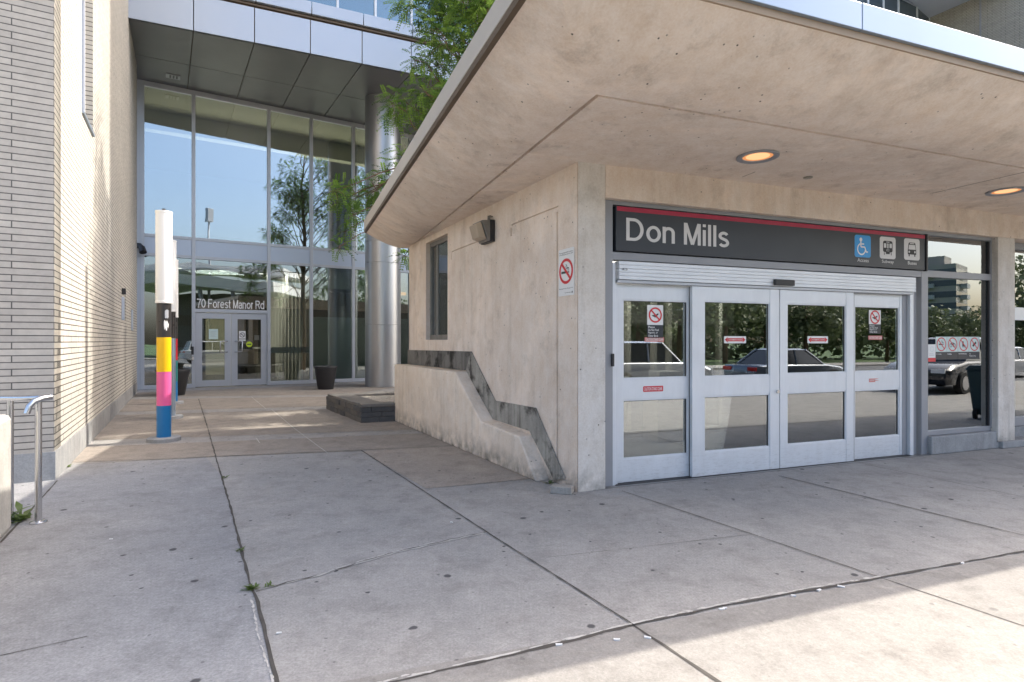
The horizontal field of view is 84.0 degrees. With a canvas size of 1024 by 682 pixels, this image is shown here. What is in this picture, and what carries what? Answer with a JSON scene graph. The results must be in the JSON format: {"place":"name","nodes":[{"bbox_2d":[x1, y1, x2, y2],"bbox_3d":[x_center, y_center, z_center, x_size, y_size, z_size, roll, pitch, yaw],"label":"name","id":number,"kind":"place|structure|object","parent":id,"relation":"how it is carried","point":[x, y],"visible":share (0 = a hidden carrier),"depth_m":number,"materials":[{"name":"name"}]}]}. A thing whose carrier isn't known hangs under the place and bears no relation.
{"place":"outdoors","nodes":[
{"label":"outdoors","id":0,"kind":"place"},
{"bbox_2d":[128,0,485,389],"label":"lobby building","id":1,"kind":"structure","parent":0,"point":[257,124],"depth_m":21.00,"materials":[{"name":"glass"}]},
{"bbox_2d":[137,243,146,253],"bbox_3d":[-12.118,-2.994,18.367,0.823,0.413,0.286,0,0,17],"label":"security camera","id":2,"kind":"object","parent":1,"relation":"attached to","point":[142,248],"visible":0.62,"depth_m":18.23,"materials":[{"name":"black plastic"}]},
{"bbox_2d":[195,313,230,386],"bbox_3d":[-10.339,0.299,19.709,1.091,2.542,0.244,0,0,-32],"label":"door","id":3,"kind":"structure","parent":1,"relation":"in","point":[213,333],"depth_m":19.70,"materials":[{"name":"metal"}]},
{"bbox_2d":[205,319,281,376],"bbox_3d":[-12.043,0.090,25.983,4.146,2.980,1.772,0,0,0],"label":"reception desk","id":4,"kind":"object","parent":1,"relation":"in","point":[214,363],"visible":0.4,"depth_m":26.23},
{"bbox_2d":[231,313,266,385],"bbox_3d":[-9.372,0.299,20.305,1.166,2.542,0.244,0,0,-32],"label":"door","id":5,"kind":"structure","parent":1,"relation":"in","point":[234,316],"depth_m":20.25,"materials":[{"name":"metal"}]},
{"bbox_2d":[137,79,414,389],"bbox_3d":[-3.338,-3.467,24.062,21.418,10.125,0.145,0,0,-32],"label":"window frame","id":6,"kind":"structure","parent":1,"relation":"in","point":[148,84],"depth_m":19.87,"materials":[{"name":"metal"}]},
{"bbox_2d":[71,381,1023,681],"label":"pavement","id":7,"kind":"structure","parent":0,"point":[303,515],"depth_m":4.52,"materials":[{"name":"concrete"}]},
{"bbox_2d":[0,394,52,524],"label":"handrail","id":8,"kind":"object","parent":7,"relation":"on","point":[35,400],"visible":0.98,"depth_m":4.99,"materials":[{"name":"silver metal"}]},
{"bbox_2d":[0,0,136,483],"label":"brick building","id":9,"kind":"structure","parent":7,"relation":"on","point":[68,176],"depth_m":7.22,"materials":[{"name":"brick"}]},
{"bbox_2d":[82,0,94,136],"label":"window","id":10,"kind":"structure","parent":9,"relation":"in","point":[83,1],"depth_m":9.14,"materials":[{"name":"glass"}]},
{"bbox_2d":[122,288,125,319],"bbox_3d":[-9.207,-0.871,13.497,0.079,0.750,0.200,0,0,-30],"label":"wall intercom","id":11,"kind":"object","parent":9,"relation":"attached to","point":[123,303],"depth_m":13.43,"materials":[{"name":"white metal"}]},
{"bbox_2d":[131,309,132,330],"bbox_3d":[-10.617,-0.584,15.905,0.029,0.580,0.320,0,0,-30],"label":"wall plate","id":12,"kind":"object","parent":9,"relation":"attached to","point":[131,319],"depth_m":15.78,"materials":[{"name":"white metal"}]},
{"bbox_2d":[0,457,274,681],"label":"slab","id":13,"kind":"structure","parent":7,"relation":"on","point":[151,591],"depth_m":3.75,"materials":[{"name":"grey concrete"}]},
{"bbox_2d":[0,414,10,537],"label":"stair wall","id":14,"kind":"structure","parent":13,"relation":"on","point":[5,472],"depth_m":4.66,"materials":[{"name":"concrete"}]},
{"bbox_2d":[11,501,31,522],"bbox_3d":[-4.414,1.534,5.077,0.240,0.124,0.446,0,0,-41],"label":"weed","id":15,"kind":"object","parent":13,"relation":"on","point":[25,515],"visible":0.79,"depth_m":5.09,"materials":[{"name":"green plant"}]},
{"bbox_2d":[242,583,260,590],"bbox_3d":[-1.679,1.578,3.658,0.114,0.035,0.124,0,0,27],"label":"weed","id":16,"kind":"object","parent":13,"relation":"on","point":[250,587],"visible":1,"depth_m":3.65,"materials":[{"name":"green plant"}]},
{"bbox_2d":[146,208,180,443],"bbox_3d":[-5.580,-0.260,9.120,0.480,3.720,0.480,0,0,0],"label":"light pole","id":17,"kind":"object","parent":7,"relation":"on","point":[163,260],"visible":1,"depth_m":9.03,"materials":[{"name":"metal"}]},
{"bbox_2d":[72,384,454,462],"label":"paving bands","id":18,"kind":"object","parent":7,"relation":"on","point":[138,426],"visible":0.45,"depth_m":10.38,"materials":[{"name":"beige concrete"}]},
{"bbox_2d":[155,368,190,395],"bbox_3d":[-10.002,1.212,16.788,0.915,0.775,0.915,0,0,0],"label":"black planter","id":19,"kind":"object","parent":18,"relation":"on","point":[183,375],"visible":0.38,"depth_m":16.67,"materials":[{"name":"plastic"}]},
{"bbox_2d":[171,240,182,419],"bbox_3d":[-7.055,-0.260,11.735,0.480,3.720,0.480,0,0,0],"label":"light pole","id":20,"kind":"object","parent":18,"relation":"on","point":[174,415],"visible":0.5,"depth_m":11.70,"materials":[{"name":"metal"}]},
{"bbox_2d":[176,260,183,403],"bbox_3d":[-8.646,-0.260,14.512,0.480,3.720,0.480,0,0,0],"label":"light pole","id":21,"kind":"object","parent":18,"relation":"on","point":[177,400],"visible":0.27,"depth_m":14.51,"materials":[{"name":"metal"}]},
{"bbox_2d":[314,365,336,389],"bbox_3d":[-6.182,1.212,18.866,0.750,0.775,0.750,0,0,0],"label":"black planter","id":22,"kind":"object","parent":18,"relation":"on","point":[325,375],"visible":1,"depth_m":18.61,"materials":[{"name":"plastic"}]},
{"bbox_2d":[326,391,394,422],"bbox_3d":[-2.374,1.417,12.912,2.923,0.366,2.946,0,0,-32],"label":"stone planter","id":23,"kind":"object","parent":18,"relation":"on","point":[367,407],"visible":0.37,"depth_m":11.69,"materials":[{"name":"stone"}]},
{"bbox_2d":[320,0,494,269],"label":"locust tree","id":24,"kind":"object","parent":7,"relation":"on","point":[452,24],"visible":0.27,"depth_m":13.44,"materials":[{"name":"green plant"}]},
{"bbox_2d":[362,447,548,487],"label":"warm slab","id":25,"kind":"structure","parent":7,"relation":"on","point":[438,467],"depth_m":7.18,"materials":[{"name":"grey concrete"}]},
{"bbox_2d":[0,397,1023,681],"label":"pavement joints","id":26,"kind":"object","parent":7,"relation":"on","point":[272,665],"visible":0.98,"depth_m":3.62,"materials":[{"name":"grey concrete"}]},
{"bbox_2d":[109,522,963,645],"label":"litter","id":27,"kind":"object","parent":7,"relation":"on","point":[618,639],"visible":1,"depth_m":3.10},
{"bbox_2d":[550,484,573,494],"bbox_3d":[0.527,1.562,5.998,0.235,0.075,0.130,0,0,15],"label":"paver block","id":28,"kind":"object","parent":7,"relation":"on","point":[561,489],"depth_m":5.95,"materials":[{"name":"grey concrete"}]},
{"bbox_2d":[250,542,880,681],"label":"chipped edges","id":29,"kind":"object","parent":7,"relation":"on","point":[413,674],"visible":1,"depth_m":3.17,"materials":[{"name":"grey concrete"}]},
{"bbox_2d":[343,553,1023,681],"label":"kerbside walk","id":30,"kind":"structure","parent":7,"relation":"in","point":[883,630],"depth_m":3.00,"materials":[{"name":"concrete"}]},
{"bbox_2d":[364,0,1023,491],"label":"station entrance","id":31,"kind":"object","parent":7,"relation":"on","point":[548,130],"visible":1,"depth_m":6.64,"materials":[{"name":"concrete"}]},
{"bbox_2d":[430,236,447,339],"bbox_3d":[-1.236,-0.909,10.023,0.060,1.775,1.113,0,0,-27],"label":"window","id":32,"kind":"structure","parent":31,"relation":"in","point":[443,242],"depth_m":10.11,"materials":[{"name":"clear glass"}]},
{"bbox_2d":[469,215,494,244],"bbox_3d":[-0.426,-1.566,7.927,0.271,0.391,0.340,0,0,-27],"label":"wall lamp","id":33,"kind":"object","parent":31,"relation":"attached to","point":[482,232],"visible":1,"depth_m":7.81,"materials":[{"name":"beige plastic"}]},
{"bbox_2d":[559,247,573,296],"bbox_3d":[0.592,-0.752,6.218,0.007,0.515,0.310,0,0,-27],"label":"no smoking sign","id":34,"kind":"object","parent":31,"relation":"attached to","point":[566,271],"visible":1,"depth_m":6.21,"materials":[{"name":"white plastic"}]},
{"bbox_2d":[618,284,689,482],"bbox_3d":[1.639,0.473,6.551,1.002,2.231,0.050,0,0,-20],"label":"sliding door","id":35,"kind":"structure","parent":31,"relation":"in","point":[640,468],"depth_m":6.52,"materials":[{"name":"metal"}]},
{"bbox_2d":[690,286,778,476],"bbox_3d":[2.707,0.473,6.884,1.312,2.231,0.050,0,0,-20],"label":"sliding door","id":36,"kind":"structure","parent":31,"relation":"in","point":[745,438],"depth_m":6.89,"materials":[{"name":"metal"}]},
{"bbox_2d":[736,149,779,163],"bbox_3d":[2.523,-1.888,5.840,0.410,0.020,0.410,0,0,0],"label":"downlight","id":37,"kind":"object","parent":31,"relation":"attached to","point":[758,156],"visible":1,"depth_m":5.84,"materials":[{"name":"glass"}]},
{"bbox_2d":[613,206,927,270],"bbox_3d":[3.465,-1.237,7.148,4.994,0.518,0.115,0,0,-20],"label":"station sign","id":38,"kind":"object","parent":31,"relation":"attached to","point":[651,231],"visible":0.97,"depth_m":6.94,"materials":[{"name":"black plastic"}]},
{"bbox_2d":[779,290,853,467],"bbox_3d":[3.928,0.473,7.339,1.268,2.231,0.050,0,0,-20],"label":"sliding door","id":39,"kind":"structure","parent":31,"relation":"in","point":[816,328],"depth_m":7.33,"materials":[{"name":"metal"}]},
{"bbox_2d":[854,293,901,458],"bbox_3d":[5.020,0.473,7.809,0.994,2.231,0.050,0,0,-20],"label":"sliding door","id":40,"kind":"structure","parent":31,"relation":"in","point":[877,317],"depth_m":7.80,"materials":[{"name":"metal"}]},
{"bbox_2d":[985,186,1023,195],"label":"downlight","id":41,"kind":"object","parent":31,"relation":"attached to","point":[1006,191],"visible":1,"depth_m":7.21,"materials":[{"name":"glass"}]},
{"bbox_2d":[854,0,1023,48],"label":"apartment block","id":42,"kind":"structure","parent":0,"point":[1001,21],"depth_m":30.34,"materials":[{"name":"brick"}]}
]}

